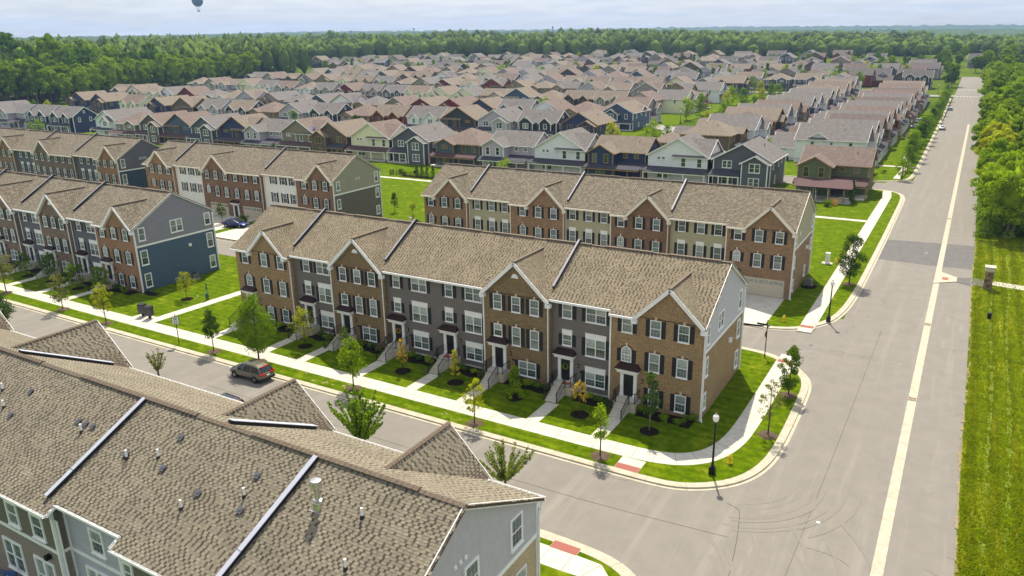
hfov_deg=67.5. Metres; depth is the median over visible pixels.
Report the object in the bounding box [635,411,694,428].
mulch bed
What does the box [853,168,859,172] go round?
window
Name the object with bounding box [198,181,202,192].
window
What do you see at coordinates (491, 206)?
window
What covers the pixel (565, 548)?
kerb ramp
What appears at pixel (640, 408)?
shrub
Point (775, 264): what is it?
window
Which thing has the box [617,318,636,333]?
window
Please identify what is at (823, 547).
road stain
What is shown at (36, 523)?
window
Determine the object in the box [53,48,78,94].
forest tree
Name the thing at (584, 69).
house
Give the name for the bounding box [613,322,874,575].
junction
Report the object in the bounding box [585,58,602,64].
house
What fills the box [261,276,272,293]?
window
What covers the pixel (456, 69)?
house
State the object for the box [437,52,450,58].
house
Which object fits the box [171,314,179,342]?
speed limit sign
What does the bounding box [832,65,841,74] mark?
garden tree
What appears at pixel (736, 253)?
window
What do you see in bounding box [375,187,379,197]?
window
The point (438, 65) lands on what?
house
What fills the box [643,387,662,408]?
window
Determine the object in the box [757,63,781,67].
house
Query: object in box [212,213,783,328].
driveway
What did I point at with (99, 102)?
house
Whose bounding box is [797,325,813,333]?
kerb ramp
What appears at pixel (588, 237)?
window
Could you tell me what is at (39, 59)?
forest tree
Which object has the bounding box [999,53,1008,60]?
forest tree
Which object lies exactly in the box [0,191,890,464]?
pavement
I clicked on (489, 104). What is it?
house
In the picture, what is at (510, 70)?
house
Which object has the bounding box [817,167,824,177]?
window
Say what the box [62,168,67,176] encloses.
window
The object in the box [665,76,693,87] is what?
house
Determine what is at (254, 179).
window
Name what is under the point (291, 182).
window
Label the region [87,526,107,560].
window
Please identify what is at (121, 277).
window
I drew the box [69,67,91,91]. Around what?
forest tree
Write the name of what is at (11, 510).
window
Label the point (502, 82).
house
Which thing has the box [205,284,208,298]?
waste station
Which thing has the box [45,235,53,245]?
window
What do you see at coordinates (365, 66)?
house
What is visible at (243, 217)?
shrub
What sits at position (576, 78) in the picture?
house
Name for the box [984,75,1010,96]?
forest tree
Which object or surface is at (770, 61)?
house
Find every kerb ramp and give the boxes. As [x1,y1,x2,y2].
[549,540,583,555]
[614,456,645,472]
[777,354,792,362]
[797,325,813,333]
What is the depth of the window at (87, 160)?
165.56 m
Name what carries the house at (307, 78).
on the ground at (964, 72)
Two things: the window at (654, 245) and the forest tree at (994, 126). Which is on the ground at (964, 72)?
the forest tree at (994, 126)
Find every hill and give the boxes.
[11,28,1023,42]
[24,24,1023,37]
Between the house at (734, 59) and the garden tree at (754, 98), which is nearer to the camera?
the garden tree at (754, 98)
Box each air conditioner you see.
[190,272,199,279]
[804,278,812,285]
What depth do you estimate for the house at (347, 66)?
578.16 m
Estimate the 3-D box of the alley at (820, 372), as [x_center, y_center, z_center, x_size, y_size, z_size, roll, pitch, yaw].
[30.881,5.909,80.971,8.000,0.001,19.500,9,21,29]
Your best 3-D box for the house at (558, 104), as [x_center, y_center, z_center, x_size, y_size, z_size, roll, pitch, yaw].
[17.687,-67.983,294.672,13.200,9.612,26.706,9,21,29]
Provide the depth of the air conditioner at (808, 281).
99.09 m
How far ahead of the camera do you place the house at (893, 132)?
227.07 m
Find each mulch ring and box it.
[56,307,69,310]
[71,286,84,289]
[100,321,113,325]
[180,297,192,300]
[207,349,221,353]
[298,343,312,348]
[345,385,361,391]
[395,368,410,374]
[447,379,463,385]
[465,419,482,427]
[506,393,523,401]
[570,410,588,418]
[590,451,610,460]
[639,427,658,435]
[758,430,777,439]
[780,391,796,398]
[800,284,816,288]
[842,282,854,285]
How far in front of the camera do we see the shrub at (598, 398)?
68.33 m
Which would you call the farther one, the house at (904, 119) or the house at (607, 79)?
the house at (607, 79)
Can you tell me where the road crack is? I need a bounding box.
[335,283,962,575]
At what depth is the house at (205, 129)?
244.82 m
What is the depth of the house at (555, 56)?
664.55 m
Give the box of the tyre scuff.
[707,481,876,575]
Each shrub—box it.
[111,283,121,289]
[235,215,248,221]
[275,322,283,326]
[317,330,325,336]
[357,338,366,346]
[367,342,375,347]
[405,351,416,357]
[415,354,422,359]
[424,355,434,362]
[459,363,467,370]
[522,378,533,385]
[530,381,543,387]
[583,391,593,398]
[593,394,602,401]
[602,397,609,404]
[636,404,646,411]
[658,412,668,422]
[672,418,686,425]
[682,413,698,420]
[822,199,832,205]
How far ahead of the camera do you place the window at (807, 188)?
155.07 m
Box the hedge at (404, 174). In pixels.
[389,169,429,177]
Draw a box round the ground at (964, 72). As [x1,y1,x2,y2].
[0,52,1023,568]
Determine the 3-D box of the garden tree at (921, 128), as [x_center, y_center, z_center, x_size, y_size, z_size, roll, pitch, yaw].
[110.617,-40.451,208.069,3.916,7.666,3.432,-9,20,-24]
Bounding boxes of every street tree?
[0,252,14,291]
[45,273,69,308]
[89,282,111,322]
[199,309,219,350]
[232,293,276,359]
[337,336,367,387]
[461,378,484,422]
[592,402,611,454]
[757,379,784,433]
[777,344,803,394]
[837,233,868,283]
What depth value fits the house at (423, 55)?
734.00 m
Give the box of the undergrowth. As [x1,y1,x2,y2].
[972,158,1023,239]
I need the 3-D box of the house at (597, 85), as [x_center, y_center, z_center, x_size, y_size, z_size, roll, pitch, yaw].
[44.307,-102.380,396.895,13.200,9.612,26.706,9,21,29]
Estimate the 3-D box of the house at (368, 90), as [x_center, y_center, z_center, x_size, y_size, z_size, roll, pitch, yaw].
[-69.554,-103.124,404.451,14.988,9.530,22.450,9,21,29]
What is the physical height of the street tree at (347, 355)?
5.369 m
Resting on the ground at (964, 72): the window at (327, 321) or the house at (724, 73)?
the house at (724, 73)
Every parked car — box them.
[221,218,248,227]
[221,393,244,401]
[229,358,274,383]
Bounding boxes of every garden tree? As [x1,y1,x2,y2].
[15,252,31,274]
[28,122,33,129]
[32,118,44,130]
[34,252,61,280]
[64,263,84,285]
[90,266,110,286]
[176,272,196,297]
[215,202,226,217]
[289,306,313,344]
[290,110,297,119]
[322,60,329,67]
[338,326,349,343]
[390,192,398,207]
[396,338,407,369]
[408,202,415,218]
[450,349,459,381]
[497,156,510,166]
[505,365,524,398]
[571,380,587,413]
[605,122,618,134]
[614,129,621,134]
[640,371,661,430]
[642,117,662,137]
[651,65,657,74]
[662,125,671,135]
[678,96,694,119]
[693,92,706,114]
[703,110,710,117]
[718,103,727,112]
[721,91,732,107]
[722,95,734,107]
[725,85,738,102]
[736,87,748,103]
[749,76,756,90]
[752,95,757,102]
[755,80,764,94]
[757,88,765,99]
[766,83,774,95]
[772,83,784,94]
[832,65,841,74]
[855,71,864,83]
[895,157,912,178]
[900,144,919,170]
[902,130,925,158]
[906,128,926,154]
[906,139,916,164]
[913,116,934,138]
[916,113,934,136]
[916,125,924,151]
[921,123,926,145]
[929,108,937,125]
[931,108,940,120]
[934,97,947,114]
[934,100,942,121]
[938,90,949,103]
[942,84,952,97]
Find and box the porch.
[793,177,855,203]
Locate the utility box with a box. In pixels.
[821,252,832,264]
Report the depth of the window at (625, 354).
66.52 m
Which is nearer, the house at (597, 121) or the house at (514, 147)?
the house at (514, 147)
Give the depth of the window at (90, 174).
166.45 m
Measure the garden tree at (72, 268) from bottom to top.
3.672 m
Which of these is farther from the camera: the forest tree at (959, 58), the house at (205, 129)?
the forest tree at (959, 58)
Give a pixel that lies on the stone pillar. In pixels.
(989, 276)
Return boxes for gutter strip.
[870,125,969,575]
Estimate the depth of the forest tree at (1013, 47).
561.11 m
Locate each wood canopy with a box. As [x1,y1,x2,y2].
[14,31,311,81]
[243,27,1023,62]
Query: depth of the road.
67.85 m
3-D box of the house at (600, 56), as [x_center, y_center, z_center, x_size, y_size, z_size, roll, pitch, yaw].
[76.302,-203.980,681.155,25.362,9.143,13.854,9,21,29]
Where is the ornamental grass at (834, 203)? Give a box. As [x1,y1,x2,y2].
[828,197,839,205]
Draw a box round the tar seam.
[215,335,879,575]
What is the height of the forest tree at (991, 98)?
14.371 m
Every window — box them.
[0,207,5,218]
[1,535,28,575]
[2,226,10,240]
[3,499,21,530]
[4,208,12,220]
[9,228,17,242]
[9,248,20,260]
[10,162,14,170]
[20,161,25,170]
[21,212,28,221]
[25,227,32,238]
[26,162,31,171]
[28,512,47,543]
[29,213,38,223]
[33,229,43,245]
[33,554,56,575]
[34,152,38,159]
[38,250,44,263]
[39,152,44,160]
[41,214,49,226]
[42,166,47,174]
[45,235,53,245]
[48,166,53,174]
[49,216,57,228]
[53,236,62,251]
[55,167,60,175]
[56,217,65,229]
[60,259,69,271]
[61,238,70,253]
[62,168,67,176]
[67,157,71,163]
[69,169,74,177]
[74,221,82,230]
[78,157,83,163]
[78,238,86,249]
[81,168,86,178]
[84,222,94,233]
[85,158,90,164]
[85,564,107,575]
[87,169,93,179]
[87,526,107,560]
[88,239,98,256]
[92,262,102,276]
[94,170,98,180]
[97,171,102,178]
[97,227,106,237]
[101,244,109,256]
[102,159,107,167]
[104,173,110,181]
[108,226,118,239]
[109,159,114,167]
[111,174,117,182]
[112,248,122,262]
[117,272,126,285]
[120,159,125,168]
[120,228,129,241]
[120,560,133,575]
[122,174,127,184]
[124,250,133,265]
[128,274,137,288]
[137,227,146,241]
[140,249,149,266]
[144,272,153,287]
[149,163,154,172]
[151,177,156,185]
[157,164,162,173]
[159,179,165,188]
[164,166,170,173]
[167,180,173,189]
[169,218,183,233]
[179,167,185,174]
[182,179,188,190]
[188,168,194,175]
[190,180,196,192]
[195,169,200,176]
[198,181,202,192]
[203,129,208,135]
[203,212,210,225]
[204,169,210,178]
[206,183,212,192]
[206,232,213,247]
[209,254,216,267]
[212,170,218,179]
[214,185,220,195]
[221,172,227,180]
[223,186,230,196]
[231,174,238,181]
[233,188,240,198]
[239,252,250,263]
[241,175,248,182]
[243,189,250,199]
[244,271,255,286]
[251,176,258,183]
[253,190,260,200]
[258,251,269,267]
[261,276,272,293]
[265,304,277,320]
[269,176,276,184]
[271,190,278,202]
[274,254,286,270]
[277,279,289,297]
[279,177,286,185]
[280,307,291,323]
[281,191,288,203]
[288,178,294,186]
[290,192,296,204]
[300,181,307,188]
[300,259,312,272]
[301,194,308,203]
[303,280,314,294]
[310,179,318,189]
[312,197,319,208]
[313,262,329,275]
[315,136,321,143]
[316,282,332,304]
[319,310,334,329]
[321,181,328,191]
[322,198,330,209]
[336,136,341,142]
[336,181,340,191]
[336,265,349,281]
[337,199,341,209]
[338,291,351,305]
[350,267,363,284]
[352,294,365,314]
[360,324,379,342]
[364,269,377,286]
[366,297,380,317]
[374,171,377,181]
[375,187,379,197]
[376,205,380,214]
[389,274,402,288]
[391,297,404,312]
[398,140,403,146]
[408,278,429,293]
[409,300,431,323]
[411,329,432,350]
[412,142,418,150]
[412,154,419,161]
[426,197,435,205]
[427,212,436,222]
[439,195,448,207]
[440,215,449,225]
[441,283,455,298]
[442,307,456,322]
[453,197,462,208]
[453,216,462,226]
[461,287,482,303]
[462,310,483,335]
[463,341,483,362]
[463,554,479,575]
[472,200,482,209]
[473,216,482,229]
[485,146,489,154]
[486,201,496,210]
[487,217,496,231]
[489,291,505,310]
[490,321,505,337]
[495,147,499,155]
[496,122,501,128]
[499,202,509,212]
[500,219,509,232]
[508,294,523,313]
[508,324,524,347]
[509,509,524,553]
[515,358,539,378]
[516,563,526,575]
[517,206,527,216]
[518,222,527,234]
[526,297,542,317]
[526,328,542,350]
[533,205,543,217]
[533,226,543,237]
[542,165,551,169]
[548,207,558,219]
[548,227,558,238]
[558,304,575,319]
[559,328,575,347]
[562,151,566,159]
[567,124,572,129]
[567,209,577,219]
[567,227,577,241]
[576,152,579,159]
[581,366,607,390]
[582,307,609,325]
[582,333,608,359]
[583,211,594,221]
[583,228,594,243]
[592,153,596,162]
[595,169,604,174]
[598,213,609,223]
[598,230,609,245]
[603,154,607,162]
[614,234,626,246]
[615,217,626,227]
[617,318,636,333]
[617,343,635,363]
[632,215,644,229]
[632,237,644,249]
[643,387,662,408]
[644,351,664,374]
[645,317,665,339]
[649,239,661,252]
[650,217,662,231]
[656,173,667,178]
[670,392,690,414]
[671,356,692,379]
[673,322,694,344]
[674,239,687,254]
[675,221,688,231]
[680,158,685,167]
[693,241,706,257]
[694,222,707,234]
[696,159,701,168]
[702,391,705,411]
[704,356,708,378]
[706,324,710,346]
[710,243,724,260]
[711,224,725,235]
[717,308,724,331]
[721,177,732,184]
[722,160,731,168]
[729,247,743,261]
[731,229,744,240]
[733,348,737,369]
[736,317,740,338]
[738,288,742,310]
[747,178,758,186]
[748,164,759,173]
[749,251,764,267]
[751,228,766,242]
[769,254,784,270]
[772,230,787,244]
[802,166,809,176]
[805,187,817,191]
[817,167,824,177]
[839,167,845,172]
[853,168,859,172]
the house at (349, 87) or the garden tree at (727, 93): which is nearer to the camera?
the garden tree at (727, 93)
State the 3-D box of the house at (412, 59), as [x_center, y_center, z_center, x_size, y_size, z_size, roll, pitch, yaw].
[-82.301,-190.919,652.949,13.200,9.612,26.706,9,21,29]
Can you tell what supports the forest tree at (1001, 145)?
on the ground at (964, 72)
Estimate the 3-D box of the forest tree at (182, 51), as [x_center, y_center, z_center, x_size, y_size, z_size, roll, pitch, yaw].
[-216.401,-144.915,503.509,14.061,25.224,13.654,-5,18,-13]
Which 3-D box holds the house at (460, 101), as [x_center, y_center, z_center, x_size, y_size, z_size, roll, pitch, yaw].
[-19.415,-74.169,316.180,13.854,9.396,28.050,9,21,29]
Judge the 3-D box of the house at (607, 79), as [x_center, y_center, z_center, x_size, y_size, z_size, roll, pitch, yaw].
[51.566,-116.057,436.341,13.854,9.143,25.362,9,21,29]
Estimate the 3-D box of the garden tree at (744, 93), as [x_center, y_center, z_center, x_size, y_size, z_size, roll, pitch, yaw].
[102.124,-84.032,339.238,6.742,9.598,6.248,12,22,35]
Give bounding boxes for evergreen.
[848,180,855,202]
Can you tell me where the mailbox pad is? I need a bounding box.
[132,314,159,320]
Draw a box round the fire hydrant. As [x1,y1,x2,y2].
[728,453,732,463]
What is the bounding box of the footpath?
[151,165,1023,575]
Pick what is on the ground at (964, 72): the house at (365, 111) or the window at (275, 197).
the house at (365, 111)
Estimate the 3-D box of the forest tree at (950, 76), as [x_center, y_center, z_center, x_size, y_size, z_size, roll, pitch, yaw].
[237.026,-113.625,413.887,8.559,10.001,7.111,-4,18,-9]
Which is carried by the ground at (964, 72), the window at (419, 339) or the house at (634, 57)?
the house at (634, 57)
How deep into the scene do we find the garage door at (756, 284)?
95.38 m
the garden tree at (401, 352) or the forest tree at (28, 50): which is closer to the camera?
the garden tree at (401, 352)
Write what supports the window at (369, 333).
in the townhouse row at (614, 324)
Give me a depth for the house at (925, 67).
445.70 m
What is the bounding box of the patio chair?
[3,570,17,575]
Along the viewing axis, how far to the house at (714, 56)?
625.87 m
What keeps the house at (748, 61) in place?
on the ground at (964, 72)
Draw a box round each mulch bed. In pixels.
[27,267,40,272]
[109,288,138,294]
[141,291,158,295]
[257,323,294,331]
[308,333,326,340]
[345,342,384,353]
[401,354,436,365]
[403,175,433,178]
[453,365,481,376]
[503,379,549,393]
[572,392,609,406]
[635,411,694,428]
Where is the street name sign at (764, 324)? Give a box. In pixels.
[757,320,769,356]
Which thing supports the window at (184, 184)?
in the townhouse row at (253, 182)
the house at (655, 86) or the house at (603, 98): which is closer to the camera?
the house at (603, 98)
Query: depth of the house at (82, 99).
364.09 m
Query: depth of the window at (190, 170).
149.06 m
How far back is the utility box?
108.65 m
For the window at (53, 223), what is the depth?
107.72 m
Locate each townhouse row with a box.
[0,127,159,187]
[0,168,219,292]
[0,311,545,575]
[141,140,382,218]
[228,204,748,422]
[420,163,816,299]
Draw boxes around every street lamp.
[708,413,718,474]
[826,280,834,322]
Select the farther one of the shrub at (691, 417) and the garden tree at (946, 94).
the garden tree at (946, 94)
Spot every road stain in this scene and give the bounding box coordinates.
[372,417,395,423]
[803,350,823,353]
[819,541,826,553]
[940,339,946,348]
[945,316,950,325]
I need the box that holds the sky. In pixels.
[0,0,1023,37]
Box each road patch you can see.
[878,239,941,265]
[943,244,973,269]
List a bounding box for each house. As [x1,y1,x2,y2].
[0,100,29,126]
[0,103,36,128]
[24,104,60,130]
[47,106,97,132]
[66,90,106,110]
[87,91,127,113]
[89,107,152,135]
[107,112,149,137]
[109,84,133,91]
[118,94,152,108]
[125,83,158,94]
[134,110,186,143]
[140,86,163,97]
[145,95,188,112]
[155,85,189,96]
[158,110,210,143]
[170,95,206,111]
[176,86,210,95]
[185,112,239,143]
[186,77,207,86]
[197,98,231,114]
[199,89,229,98]
[203,77,231,90]
[213,113,267,144]
[216,90,241,100]
[218,79,241,91]
[224,100,264,114]
[234,89,268,99]
[236,78,262,90]
[240,118,293,147]
[245,72,266,77]
[248,102,284,118]
[254,80,279,91]
[259,90,299,104]
[262,71,285,79]
[274,80,304,91]
[274,116,332,149]
[277,100,317,118]
[281,73,303,80]
[283,93,313,104]
[295,82,316,93]
[298,73,324,83]
[307,67,328,73]
[308,92,342,101]
[308,102,352,121]
[309,118,368,152]
[311,56,328,66]
[311,82,340,94]
[316,73,339,82]
[322,57,338,67]
[324,68,344,73]
[328,60,344,68]
[329,92,367,108]
[334,75,356,84]
[334,82,363,92]
[336,61,363,67]
[338,64,354,68]
[339,104,375,122]
[340,69,362,74]
[341,57,356,61]
[344,119,406,161]
[351,64,374,69]
[352,75,376,83]
[353,96,389,107]
[354,58,369,63]
[358,83,386,98]
[359,70,379,74]
[360,55,375,58]
[365,58,390,66]
[366,62,379,66]
[370,65,387,70]
[370,104,412,124]
[373,76,400,83]
[375,55,389,57]
[376,70,398,75]
[381,84,408,98]
[384,95,418,104]
[386,64,406,70]
[386,122,457,164]
[389,55,405,60]
[391,61,409,66]
[393,77,416,84]
[395,71,415,79]
[403,85,435,97]
[404,58,419,61]
[404,65,426,70]
[405,105,448,126]
[409,56,422,59]
[409,61,427,65]
[410,95,448,105]
[412,71,436,78]
[412,76,439,85]
[418,53,428,57]
[422,59,439,65]
[422,67,441,73]
[423,55,439,59]
[426,85,460,97]
[427,63,445,68]
[428,128,493,166]
[433,77,462,87]
[435,70,458,79]
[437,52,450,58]
[438,96,477,106]
[439,59,457,64]
[439,66,461,72]
[440,104,487,132]
[445,62,461,66]
[448,54,467,62]
[448,57,466,62]
[451,86,483,98]
[457,67,476,75]
[457,73,478,78]
[459,62,478,69]
[459,79,485,87]
[467,53,486,62]
[471,96,501,111]
[474,57,493,61]
[474,63,493,69]
[475,60,504,66]
[475,66,499,76]
[475,73,495,81]
[475,106,521,133]
[477,129,549,168]
[479,88,508,98]
[481,77,510,88]
[483,64,502,68]
[487,54,502,59]
[493,60,508,65]
[495,67,518,74]
[495,73,521,82]
[496,98,539,110]
[502,54,519,61]
[503,86,540,98]
[505,79,537,87]
[507,61,535,67]
[509,59,525,65]
[514,56,531,60]
[515,65,535,70]
[516,109,569,136]
[517,68,538,75]
[517,73,542,82]
[528,127,598,172]
[529,54,553,59]
[530,81,555,93]
[531,90,563,101]
[531,98,573,109]
[532,58,551,66]
[535,64,555,71]
[537,74,564,83]
[538,69,560,76]
[545,52,560,56]
[545,54,562,59]
[550,58,575,63]
[551,61,566,66]
[551,81,583,92]
[556,65,579,68]
[558,68,582,76]
[559,109,619,136]
[560,53,573,57]
[562,90,596,105]
[563,75,588,83]
[565,55,578,59]
[565,101,603,116]
[566,61,587,67]
[576,55,594,60]
[578,80,606,90]
[579,65,594,72]
[581,69,607,75]
[583,76,613,83]
[583,134,660,177]
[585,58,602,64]
[589,50,608,56]
[590,53,607,63]
[592,90,631,105]
[594,62,607,68]
[599,101,648,121]
[601,64,624,73]
[602,83,636,95]
[603,100,651,130]
[604,70,628,78]
[606,53,624,63]
[609,56,624,63]
[613,76,638,86]
[614,96,662,124]
[616,58,628,63]
[617,59,640,65]
[620,62,641,68]
[623,49,638,55]
[623,55,640,60]
[624,66,648,74]
[626,53,645,62]
[626,63,649,68]
[628,70,652,75]
[632,81,666,95]
[632,90,663,110]
[636,76,667,86]
[642,132,725,182]
[644,51,655,61]
[648,56,678,66]
[648,67,672,72]
[649,53,668,61]
[651,55,665,60]
[653,70,679,80]
[657,89,699,113]
[657,120,748,150]
[658,62,678,70]
[659,58,679,65]
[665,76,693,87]
[666,81,697,90]
[671,72,701,81]
[672,53,692,60]
[672,113,771,139]
[675,67,694,71]
[676,59,692,68]
[680,61,703,70]
[682,88,711,109]
[683,50,699,60]
[692,76,717,83]
[694,81,730,102]
[695,56,715,65]
[695,65,719,77]
[696,106,790,131]
[701,54,718,59]
[707,50,725,55]
[707,63,729,67]
[707,136,787,187]
[711,71,734,77]
[712,59,731,65]
[714,76,753,94]
[718,56,739,63]
[719,103,798,131]
[720,67,745,74]
[730,64,753,71]
[733,53,755,61]
[735,51,751,52]
[736,72,765,89]
[737,59,756,69]
[742,111,784,134]
[744,53,760,58]
[750,68,772,76]
[756,60,778,65]
[756,92,828,110]
[757,56,781,62]
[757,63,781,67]
[757,100,808,121]
[763,64,795,74]
[763,73,793,90]
[766,95,819,114]
[766,123,882,166]
[767,50,786,55]
[775,67,801,83]
[775,118,888,159]
[776,86,844,102]
[780,53,797,63]
[784,98,814,121]
[789,81,854,101]
[789,113,893,151]
[790,88,837,109]
[791,60,807,65]
[792,73,823,87]
[792,144,877,200]
[794,60,822,72]
[795,110,897,146]
[796,79,858,96]
[800,50,815,59]
[803,57,822,62]
[804,77,862,96]
[805,91,833,109]
[806,52,826,62]
[807,106,901,139]
[808,68,829,78]
[811,63,838,75]
[814,103,905,135]
[820,100,909,130]
[823,84,848,100]
[830,56,851,69]
[831,72,857,76]
[831,97,911,124]
[832,50,853,57]
[835,53,854,61]
[837,92,917,119]
[842,63,869,71]
[842,68,893,85]
[847,89,920,115]
[849,87,923,112]
[851,59,871,62]
[858,83,927,104]
[862,80,929,102]
[863,56,878,61]
[866,53,887,57]
[872,63,900,79]
[873,68,892,75]
[886,96,916,123]
[895,69,924,80]
[897,86,926,109]
[900,65,927,69]
[902,70,934,88]
[909,60,932,61]
[909,62,943,78]
[911,59,936,61]
[967,53,982,67]
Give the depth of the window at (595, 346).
68.39 m
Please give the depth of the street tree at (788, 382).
68.09 m
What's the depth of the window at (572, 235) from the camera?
107.63 m
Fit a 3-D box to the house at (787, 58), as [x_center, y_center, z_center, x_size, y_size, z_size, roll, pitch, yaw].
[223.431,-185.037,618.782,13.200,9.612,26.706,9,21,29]
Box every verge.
[51,93,767,135]
[954,235,1023,575]
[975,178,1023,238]
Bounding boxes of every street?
[0,303,800,575]
[649,124,674,135]
[749,91,955,96]
[781,176,913,191]
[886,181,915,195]
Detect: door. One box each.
[29,247,34,260]
[83,258,87,272]
[107,265,112,279]
[211,202,229,215]
[243,206,261,218]
[307,305,313,322]
[344,315,350,332]
[395,324,402,342]
[447,335,453,353]
[495,347,502,366]
[561,359,569,380]
[623,374,632,396]
[744,276,784,298]
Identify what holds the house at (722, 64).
on the ground at (964, 72)
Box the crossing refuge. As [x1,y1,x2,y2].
[933,272,956,282]
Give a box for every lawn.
[0,254,800,482]
[80,132,899,326]
[540,537,619,575]
[784,112,942,180]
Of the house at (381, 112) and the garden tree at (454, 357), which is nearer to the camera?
the garden tree at (454, 357)
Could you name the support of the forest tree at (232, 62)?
on the ground at (964, 72)
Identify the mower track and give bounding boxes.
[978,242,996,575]
[1003,245,1013,569]
[1022,248,1023,502]
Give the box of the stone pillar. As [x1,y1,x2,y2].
[983,265,996,289]
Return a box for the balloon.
[192,0,202,11]
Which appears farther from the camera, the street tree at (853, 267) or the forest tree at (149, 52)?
the forest tree at (149, 52)
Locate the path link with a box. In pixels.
[957,278,992,286]
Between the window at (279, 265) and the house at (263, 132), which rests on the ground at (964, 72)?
the house at (263, 132)
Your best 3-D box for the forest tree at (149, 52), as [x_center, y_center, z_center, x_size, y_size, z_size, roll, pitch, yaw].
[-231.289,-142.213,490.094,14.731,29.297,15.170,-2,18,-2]
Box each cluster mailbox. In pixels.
[137,303,145,315]
[143,305,153,318]
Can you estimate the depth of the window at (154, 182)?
155.19 m
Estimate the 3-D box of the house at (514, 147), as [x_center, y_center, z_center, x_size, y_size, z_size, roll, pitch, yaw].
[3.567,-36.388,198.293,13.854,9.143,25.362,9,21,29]
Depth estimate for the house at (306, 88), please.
418.56 m
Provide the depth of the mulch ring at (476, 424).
64.90 m
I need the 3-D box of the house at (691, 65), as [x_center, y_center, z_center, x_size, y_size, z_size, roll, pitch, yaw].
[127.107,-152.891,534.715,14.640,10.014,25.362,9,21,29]
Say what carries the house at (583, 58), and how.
on the ground at (964, 72)
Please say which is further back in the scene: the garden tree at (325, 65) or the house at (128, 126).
the garden tree at (325, 65)
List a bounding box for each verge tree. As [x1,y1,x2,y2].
[0,293,16,321]
[146,348,165,375]
[326,386,386,439]
[479,438,534,483]
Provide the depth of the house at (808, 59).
561.44 m
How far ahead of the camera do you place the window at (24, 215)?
111.94 m
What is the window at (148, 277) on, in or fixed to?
in the townhouse row at (135, 238)
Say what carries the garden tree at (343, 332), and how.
on the ground at (964, 72)
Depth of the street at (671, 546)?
53.86 m
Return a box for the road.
[783,77,983,575]
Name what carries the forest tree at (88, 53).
on the ground at (964, 72)
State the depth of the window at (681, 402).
65.18 m
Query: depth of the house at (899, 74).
426.68 m
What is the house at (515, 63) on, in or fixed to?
on the ground at (964, 72)
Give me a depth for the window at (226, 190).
144.77 m
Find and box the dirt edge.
[954,241,976,575]
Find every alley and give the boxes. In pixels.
[216,240,847,364]
[764,319,857,385]
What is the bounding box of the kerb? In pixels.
[1,98,950,575]
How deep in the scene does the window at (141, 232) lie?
99.87 m
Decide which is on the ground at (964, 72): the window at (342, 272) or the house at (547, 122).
the house at (547, 122)
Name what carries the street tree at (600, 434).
on the ground at (964, 72)
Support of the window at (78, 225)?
in the townhouse row at (135, 238)
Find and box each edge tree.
[969,169,1007,233]
[1004,173,1017,235]
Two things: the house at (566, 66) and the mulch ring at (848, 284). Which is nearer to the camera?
the mulch ring at (848, 284)
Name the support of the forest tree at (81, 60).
on the ground at (964, 72)
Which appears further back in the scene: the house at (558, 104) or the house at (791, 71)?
the house at (791, 71)
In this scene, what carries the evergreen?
on the ground at (964, 72)
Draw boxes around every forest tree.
[0,32,21,96]
[0,45,12,98]
[0,61,22,100]
[0,78,5,87]
[4,53,21,99]
[9,58,32,100]
[10,39,30,97]
[15,57,48,103]
[16,44,40,98]
[19,55,33,100]
[33,33,61,97]
[36,57,45,101]
[39,53,55,99]
[41,66,56,103]
[44,60,58,100]
[49,62,70,101]
[51,73,75,102]
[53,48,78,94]
[61,43,72,53]
[66,43,76,51]
[69,63,86,91]
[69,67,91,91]
[70,47,85,55]
[74,48,96,63]
[75,39,87,46]
[76,55,92,65]
[82,43,101,56]
[83,62,94,68]
[85,67,106,90]
[94,54,117,91]
[94,57,122,90]
[100,44,119,61]
[112,63,126,84]
[115,51,129,62]
[120,62,138,84]
[122,57,136,82]
[126,51,142,81]
[132,61,153,83]
[139,42,159,62]
[142,59,157,83]
[149,63,168,85]
[154,53,169,86]
[162,54,185,85]
[172,52,184,85]
[179,48,190,85]
[179,57,197,83]
[191,57,201,78]
[199,57,216,77]
[207,53,227,76]
[225,54,242,78]
[238,51,260,73]
[873,52,881,57]
[886,46,892,55]
[887,55,896,62]
[933,53,942,61]
[940,48,952,58]
[940,55,950,67]
[942,60,950,70]
[943,69,959,83]
[947,63,960,86]
[949,42,959,56]
[955,53,963,64]
[961,45,969,60]
[970,53,981,71]
[970,112,1010,151]
[972,149,1023,227]
[973,121,1013,154]
[973,147,1011,174]
[976,98,1004,127]
[976,137,1022,169]
[976,150,1022,200]
[977,82,987,93]
[977,131,1015,160]
[978,90,991,108]
[979,50,995,63]
[979,60,988,69]
[979,67,991,82]
[979,107,1023,140]
[980,94,1006,118]
[981,70,995,86]
[982,86,1006,100]
[983,62,1007,79]
[983,70,1005,83]
[983,160,1023,237]
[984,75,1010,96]
[986,97,1021,123]
[989,44,998,52]
[992,127,1022,149]
[993,54,999,60]
[994,89,1014,99]
[998,47,1013,56]
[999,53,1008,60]
[1000,55,1020,65]
[1002,65,1020,73]
[1004,39,1014,45]
[1004,77,1023,88]
[1005,71,1018,79]
[1007,78,1023,93]
[1008,43,1019,55]
[1009,71,1023,82]
[1011,62,1023,71]
[1013,90,1023,94]
[1014,54,1023,62]
[1014,95,1023,111]
[1017,111,1023,130]
[1018,130,1023,146]
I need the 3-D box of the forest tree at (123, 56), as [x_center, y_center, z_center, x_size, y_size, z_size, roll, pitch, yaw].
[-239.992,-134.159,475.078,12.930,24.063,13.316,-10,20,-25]
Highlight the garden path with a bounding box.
[0,272,621,438]
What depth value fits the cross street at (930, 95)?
375.72 m

